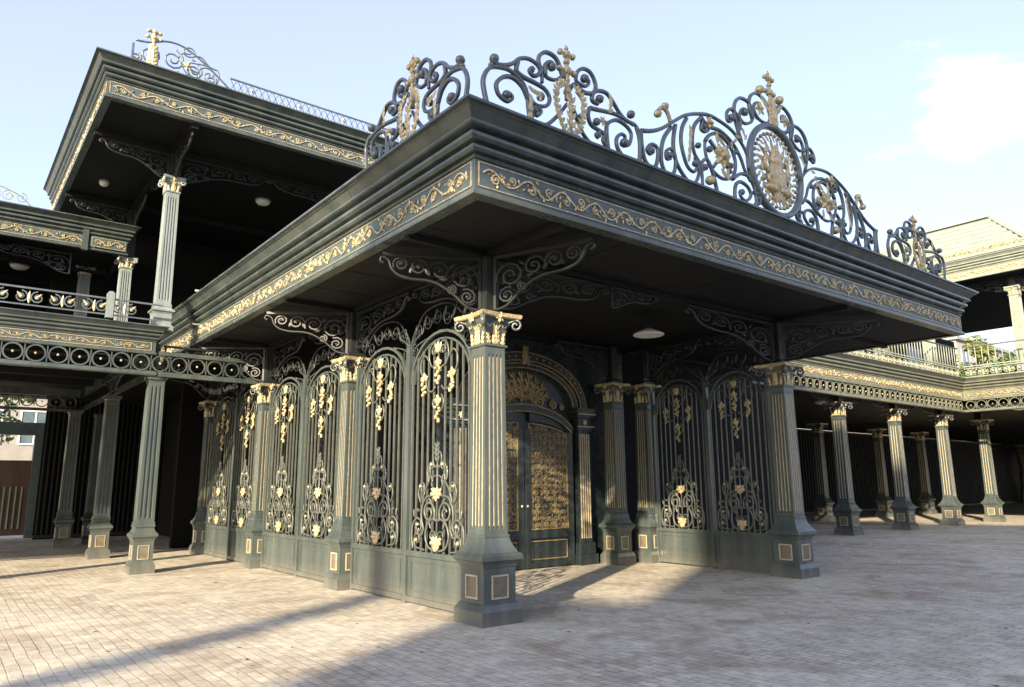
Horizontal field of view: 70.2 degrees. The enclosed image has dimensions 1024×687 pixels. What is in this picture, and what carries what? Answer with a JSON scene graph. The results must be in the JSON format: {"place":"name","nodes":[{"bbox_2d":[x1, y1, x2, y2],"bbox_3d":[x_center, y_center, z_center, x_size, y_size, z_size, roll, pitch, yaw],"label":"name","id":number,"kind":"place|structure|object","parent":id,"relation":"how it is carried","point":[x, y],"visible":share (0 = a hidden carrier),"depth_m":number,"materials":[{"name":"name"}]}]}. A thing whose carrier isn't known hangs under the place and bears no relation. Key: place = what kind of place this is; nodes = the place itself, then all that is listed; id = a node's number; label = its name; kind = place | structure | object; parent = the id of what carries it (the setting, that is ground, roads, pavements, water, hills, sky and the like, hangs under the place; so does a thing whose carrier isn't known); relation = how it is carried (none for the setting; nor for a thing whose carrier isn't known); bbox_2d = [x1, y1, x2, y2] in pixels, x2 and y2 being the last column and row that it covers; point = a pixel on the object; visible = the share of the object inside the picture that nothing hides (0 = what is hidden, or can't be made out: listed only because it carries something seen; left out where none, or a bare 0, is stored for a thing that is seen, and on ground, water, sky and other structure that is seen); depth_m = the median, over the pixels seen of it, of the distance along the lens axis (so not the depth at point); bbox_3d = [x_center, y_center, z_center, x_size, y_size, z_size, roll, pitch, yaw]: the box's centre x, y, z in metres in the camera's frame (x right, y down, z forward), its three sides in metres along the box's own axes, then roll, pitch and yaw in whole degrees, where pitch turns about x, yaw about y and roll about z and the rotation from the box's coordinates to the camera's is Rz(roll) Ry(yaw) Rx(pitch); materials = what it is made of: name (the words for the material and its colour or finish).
{"place":"outdoors","nodes":[
{"label":"outdoors","id":0,"kind":"place"},
{"bbox_2d":[0,397,46,460],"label":"plaster house","id":1,"kind":"structure","parent":0,"point":[19,447],"depth_m":34.12,"materials":[{"name":"beige paint"}]},
{"bbox_2d":[17,410,45,444],"bbox_3d":[-22.559,3.983,34.454,1.220,1.620,0.058,8,-14,-37],"label":"window frame","id":2,"kind":"structure","parent":1,"relation":"in","point":[30,416],"depth_m":34.34,"materials":[{"name":"white plastic"}]},
{"bbox_2d":[0,503,1023,686],"bbox_3d":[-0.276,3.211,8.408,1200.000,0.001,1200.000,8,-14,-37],"label":"ground","id":3,"kind":"structure","parent":0,"point":[909,617],"depth_m":8.26,"materials":[{"name":"brick"}]},
{"bbox_2d":[0,397,36,443],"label":"leafy tree","id":4,"kind":"object","parent":3,"relation":"on","point":[9,419],"visible":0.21,"depth_m":29.73,"materials":[{"name":"green plant"}]},
{"bbox_2d":[0,421,44,538],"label":"yard gate","id":5,"kind":"structure","parent":3,"relation":"on","point":[19,479],"depth_m":23.06,"materials":[{"name":"beige paint"}]},
{"bbox_2d":[51,410,83,547],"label":"fluted column","id":6,"kind":"structure","parent":3,"relation":"on","point":[63,520],"depth_m":19.72,"materials":[{"name":"green paint"}]},
{"bbox_2d":[78,414,102,544],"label":"fluted column","id":7,"kind":"structure","parent":3,"relation":"on","point":[88,512],"depth_m":20.72,"materials":[{"name":"green paint"}]},
{"bbox_2d":[32,399,166,539],"bbox_3d":[-9.960,4.528,26.414,12.100,4.400,0.170,8,-14,-37],"label":"barred screen","id":8,"kind":"object","parent":3,"relation":"on","point":[129,434],"visible":0.13,"depth_m":23.57,"materials":[{"name":"metal"}]},
{"bbox_2d":[85,395,122,559],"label":"fluted column","id":9,"kind":"structure","parent":3,"relation":"on","point":[99,526],"depth_m":16.51,"materials":[{"name":"green paint"}]},
{"bbox_2d":[124,376,167,574],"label":"fluted column","id":10,"kind":"structure","parent":3,"relation":"on","point":[142,535],"depth_m":13.63,"materials":[{"name":"grey metal"}]},
{"bbox_2d":[0,307,262,411],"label":"veranda","id":11,"kind":"object","parent":10,"relation":"on","point":[51,356],"visible":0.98,"depth_m":14.33,"materials":[{"name":"green paint"}]},
{"bbox_2d":[0,200,141,311],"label":"side gallery roof","id":12,"kind":"structure","parent":11,"relation":"on","point":[43,243],"depth_m":17.16,"materials":[{"name":"green paint"}]},
{"bbox_2d":[0,185,30,205],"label":"arched roof crest","id":13,"kind":"object","parent":12,"relation":"on","point":[12,196],"visible":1,"depth_m":16.12,"materials":[{"name":"green paint"}]},
{"bbox_2d":[9,262,29,269],"bbox_3d":[-12.309,-1.911,18.209,0.440,0.130,0.440,8,-14,-37],"label":"ceiling lamp","id":14,"kind":"object","parent":12,"relation":"attached to","point":[17,266],"visible":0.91,"depth_m":18.10,"materials":[{"name":"white glass"}]},
{"bbox_2d":[0,283,162,321],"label":"balcony railing","id":15,"kind":"object","parent":11,"relation":"on","point":[109,304],"visible":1,"depth_m":13.21,"materials":[{"name":"metal"}]},
{"bbox_2d":[74,265,96,316],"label":"fluted column","id":16,"kind":"structure","parent":11,"relation":"on","point":[83,285],"depth_m":18.36,"materials":[{"name":"green paint"}]},
{"bbox_2d":[113,255,137,321],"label":"fluted column","id":17,"kind":"structure","parent":11,"relation":"on","point":[126,265],"depth_m":17.52,"materials":[{"name":"green paint"}]},
{"bbox_2d":[148,173,186,334],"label":"fluted column","id":18,"kind":"structure","parent":11,"relation":"on","point":[171,185],"depth_m":14.55,"materials":[{"name":"green paint"}]},
{"bbox_2d":[43,46,399,371],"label":"pavilion","id":19,"kind":"structure","parent":11,"relation":"on","point":[135,130],"depth_m":15.88,"materials":[{"name":"green paint"}]},
{"bbox_2d":[99,179,109,186],"bbox_3d":[-9.277,-3.635,16.571,0.220,0.130,0.220,8,-14,-37],"label":"ceiling lamp","id":20,"kind":"object","parent":19,"relation":"attached to","point":[104,182],"visible":1,"depth_m":16.51,"materials":[{"name":"white glass"}]},
{"bbox_2d":[131,28,228,87],"bbox_3d":[-6.191,-5.395,13.809,1.810,0.806,0.126,8,-14,-37],"label":"pavilion roof crest","id":21,"kind":"object","parent":19,"relation":"on","point":[153,55],"visible":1,"depth_m":13.68,"materials":[{"name":"metal"}]},
{"bbox_2d":[255,197,270,205],"bbox_3d":[-6.063,-3.430,17.739,0.374,0.130,0.374,8,-14,-37],"label":"ceiling lamp","id":22,"kind":"object","parent":19,"relation":"attached to","point":[262,201],"visible":1,"depth_m":17.64,"materials":[{"name":"white glass"}]},
{"bbox_2d":[230,78,400,141],"bbox_3d":[-2.216,-4.603,16.822,8.411,0.296,0.050,8,-14,-37],"label":"roof lattice rail","id":23,"kind":"object","parent":19,"relation":"on","point":[299,101],"visible":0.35,"depth_m":15.16,"materials":[{"name":"metal"}]},
{"bbox_2d":[188,400,226,554],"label":"fluted column","id":24,"kind":"structure","parent":3,"relation":"on","point":[198,523],"depth_m":17.39,"materials":[{"name":"green paint"}]},
{"bbox_2d":[204,371,261,561],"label":"wrought iron gate","id":25,"kind":"structure","parent":3,"relation":"on","point":[227,541],"depth_m":16.14,"materials":[{"name":"grey metal"}]},
{"bbox_2d":[241,383,283,568],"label":"fluted column","id":26,"kind":"structure","parent":3,"relation":"on","point":[252,530],"depth_m":14.49,"materials":[{"name":"grey metal"}]},
{"bbox_2d":[260,344,344,580],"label":"wrought iron gate","id":27,"kind":"structure","parent":3,"relation":"on","point":[298,553],"depth_m":13.11,"materials":[{"name":"grey metal"}]},
{"bbox_2d":[323,355,375,590],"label":"fluted column","id":28,"kind":"structure","parent":3,"relation":"on","point":[338,539],"depth_m":11.50,"materials":[{"name":"grey metal"}]},
{"bbox_2d":[350,302,473,611],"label":"wrought iron gate","id":29,"kind":"structure","parent":3,"relation":"on","point":[404,573],"depth_m":10.11,"materials":[{"name":"grey metal"}]},
{"bbox_2d":[157,320,773,569],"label":"entrance hall","id":30,"kind":"structure","parent":3,"relation":"on","point":[556,510],"depth_m":14.74,"materials":[{"name":"paint"}]},
{"bbox_2d":[467,411,524,569],"bbox_3d":[-0.283,2.671,13.411,1.238,2.925,0.145,8,-14,-37],"label":"door leaf","id":31,"kind":"structure","parent":30,"relation":"in","point":[514,436],"depth_m":13.65,"materials":[{"name":"paint"}]},
{"bbox_2d":[522,412,574,568],"bbox_3d":[0.711,2.813,14.176,1.238,2.925,0.145,8,-14,-37],"label":"door leaf","id":32,"kind":"structure","parent":30,"relation":"in","point":[548,454],"depth_m":14.14,"materials":[{"name":"paint"}]},
{"bbox_2d":[453,309,522,628],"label":"fluted column","id":33,"kind":"structure","parent":3,"relation":"on","point":[487,556],"depth_m":8.58,"materials":[{"name":"green paint"}]},
{"bbox_2d":[158,93,978,400],"bbox_3d":[0.382,0.000,15.902,12.513,1.950,13.334,8,-14,-37],"label":"entrance canopy","id":34,"kind":"object","parent":33,"relation":"on","point":[546,231],"visible":0.98,"depth_m":10.44,"materials":[{"name":"grey metal"}]},
{"bbox_2d":[364,55,469,167],"bbox_3d":[-1.171,-2.792,8.453,0.142,1.234,2.321,8,-14,-37],"label":"scroll crest","id":35,"kind":"object","parent":34,"relation":"on","point":[402,92],"visible":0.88,"depth_m":8.37,"materials":[{"name":"grey metal"}]},
{"bbox_2d":[480,45,641,159],"bbox_3d":[0.648,-2.843,8.318,2.443,1.260,0.142,8,-14,-37],"label":"scroll crest","id":36,"kind":"object","parent":34,"relation":"on","point":[519,78],"visible":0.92,"depth_m":8.23,"materials":[{"name":"metal"}]},
{"bbox_2d":[633,318,663,337],"bbox_3d":[2.362,-0.290,12.639,0.540,0.310,0.540,8,-14,-37],"label":"hanging lamp","id":37,"kind":"object","parent":34,"relation":"hanging from","point":[648,332],"visible":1,"depth_m":12.52,"materials":[{"name":"white glass"}]},
{"bbox_2d":[634,70,879,252],"bbox_3d":[3.955,-2.986,10.990,6.194,2.506,0.214,8,-14,-37],"label":"medallion crest","id":38,"kind":"object","parent":34,"relation":"on","point":[776,177],"visible":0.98,"depth_m":10.78,"materials":[{"name":"metal"}]},
{"bbox_2d":[886,214,945,278],"bbox_3d":[7.590,-1.841,13.666,2.394,1.234,0.142,8,-14,-37],"label":"scroll crest","id":39,"kind":"object","parent":34,"relation":"on","point":[916,234],"visible":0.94,"depth_m":13.61,"materials":[{"name":"grey metal"}]},
{"bbox_2d":[4,548,1007,686],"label":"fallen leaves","id":40,"kind":"object","parent":3,"relation":"on","point":[549,647],"visible":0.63,"depth_m":7.97,"materials":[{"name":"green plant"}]},
{"bbox_2d":[594,382,635,564],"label":"fluted column","id":41,"kind":"structure","parent":3,"relation":"on","point":[616,525],"depth_m":14.71,"materials":[{"name":"grey metal"}]},
{"bbox_2d":[626,383,666,563],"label":"fluted column","id":42,"kind":"structure","parent":3,"relation":"on","point":[646,526],"depth_m":14.99,"materials":[{"name":"green paint"}]},
{"bbox_2d":[650,351,775,571],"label":"wrought iron gate","id":43,"kind":"structure","parent":3,"relation":"on","point":[714,547],"depth_m":13.79,"materials":[{"name":"grey metal"}]},
{"bbox_2d":[754,361,819,578],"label":"fluted column","id":44,"kind":"structure","parent":3,"relation":"on","point":[791,532],"depth_m":12.49,"materials":[{"name":"green paint"}]},
{"bbox_2d":[806,423,835,521],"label":"fluted column","id":45,"kind":"structure","parent":3,"relation":"on","point":[823,503],"depth_m":30.09,"materials":[{"name":"grey metal"}]},
{"bbox_2d":[822,401,863,535],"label":"fluted column","id":46,"kind":"structure","parent":3,"relation":"on","point":[846,510],"depth_m":22.15,"materials":[{"name":"green paint"}]},
{"bbox_2d":[739,215,1023,444],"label":"gallery","id":47,"kind":"object","parent":46,"relation":"on","point":[983,256],"visible":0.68,"depth_m":27.33,"materials":[{"name":"green paint"}]},
{"bbox_2d":[814,400,826,404],"bbox_3d":[10.329,1.975,24.386,0.440,0.130,0.440,8,-14,-37],"label":"ceiling lamp","id":48,"kind":"object","parent":47,"relation":"attached to","point":[819,402],"visible":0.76,"depth_m":24.25,"materials":[{"name":"white glass"}]},
{"bbox_2d":[872,345,897,363],"bbox_3d":[17.993,1.003,35.063,2.360,2.480,0.068,8,-14,-37],"label":"window frame","id":49,"kind":"structure","parent":47,"relation":"in","point":[895,345],"depth_m":35.75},
{"bbox_2d":[904,344,923,367],"bbox_3d":[20.511,1.363,37.005,1.960,2.480,0.068,8,-14,-37],"label":"window frame","id":50,"kind":"structure","parent":47,"relation":"in","point":[904,344],"depth_m":37.12,"materials":[{"name":"white glass"}]},
{"bbox_2d":[923,340,939,371],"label":"fluted column","id":51,"kind":"structure","parent":47,"relation":"on","point":[930,354],"depth_m":26.91,"materials":[{"name":"beige paint"}]},
{"bbox_2d":[847,339,1023,377],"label":"gallery balustrade","id":52,"kind":"object","parent":47,"relation":"on","point":[893,359],"visible":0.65,"depth_m":26.30,"materials":[{"name":"grey metal"}]},
{"bbox_2d":[937,352,951,373],"bbox_3d":[22.951,1.711,38.885,2.560,2.480,0.068,8,-14,-37],"label":"window frame","id":53,"kind":"structure","parent":47,"relation":"in","point":[937,352],"depth_m":39.34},
{"bbox_2d":[1003,284,1023,371],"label":"fluted column","id":54,"kind":"structure","parent":47,"relation":"on","point":[1016,305],"depth_m":26.83,"materials":[{"name":"beige paint"}]},
{"bbox_2d":[866,428,893,516],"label":"fluted column","id":55,"kind":"structure","parent":3,"relation":"on","point":[883,500],"depth_m":33.46,"materials":[{"name":"green paint"}]},
{"bbox_2d":[879,408,918,530],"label":"fluted column","id":56,"kind":"structure","parent":3,"relation":"on","point":[903,507],"depth_m":24.40,"materials":[{"name":"green paint"}]},
{"bbox_2d":[797,429,1023,514],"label":"barred screen","id":57,"kind":"object","parent":3,"relation":"on","point":[967,470],"visible":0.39,"depth_m":43.84,"materials":[{"name":"metal"}]},
{"bbox_2d":[910,432,937,514],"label":"fluted column","id":58,"kind":"structure","parent":3,"relation":"on","point":[926,499],"depth_m":35.92,"materials":[{"name":"green paint"}]},
{"bbox_2d":[928,414,965,525],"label":"fluted column","id":59,"kind":"structure","parent":3,"relation":"on","point":[950,504],"depth_m":26.68,"materials":[{"name":"grey metal"}]},
{"bbox_2d":[929,354,981,438],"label":"leafy tree","id":60,"kind":"object","parent":3,"relation":"on","point":[962,374],"visible":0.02,"depth_m":59.91,"materials":[{"name":"green plant"}]},
{"bbox_2d":[955,335,996,441],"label":"leafy tree","id":61,"kind":"object","parent":3,"relation":"on","point":[978,351],"visible":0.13,"depth_m":58.26,"materials":[{"name":"green plant"}]},
{"bbox_2d":[970,419,1006,521],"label":"fluted column","id":62,"kind":"structure","parent":3,"relation":"on","point":[992,502],"depth_m":28.82,"materials":[{"name":"green paint"}]},
{"bbox_2d":[976,350,1023,502],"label":"leafy tree","id":63,"kind":"object","parent":3,"relation":"on","point":[1018,449],"visible":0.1,"depth_m":53.91,"materials":[{"name":"green plant"}]},
{"bbox_2d":[0,0,1023,430],"label":"sky","id":64,"kind":"structure","parent":0,"point":[916,107],"materials":[{"name":"blue"}]},
{"bbox_2d":[872,346,891,362],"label":"fluted column","id":65,"kind":"structure","parent":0,"point":[878,354],"depth_m":24.52,"materials":[{"name":"beige paint"}]},
{"bbox_2d":[849,336,1022,445],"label":"distant house","id":66,"kind":"structure","parent":0,"point":[958,341],"depth_m":71.83,"materials":[{"name":"paint"}]},
{"bbox_2d":[961,349,971,367],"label":"window frame","id":67,"kind":"structure","parent":66,"relation":"in","point":[965,354],"depth_m":72.02,"materials":[{"name":"white glass"}]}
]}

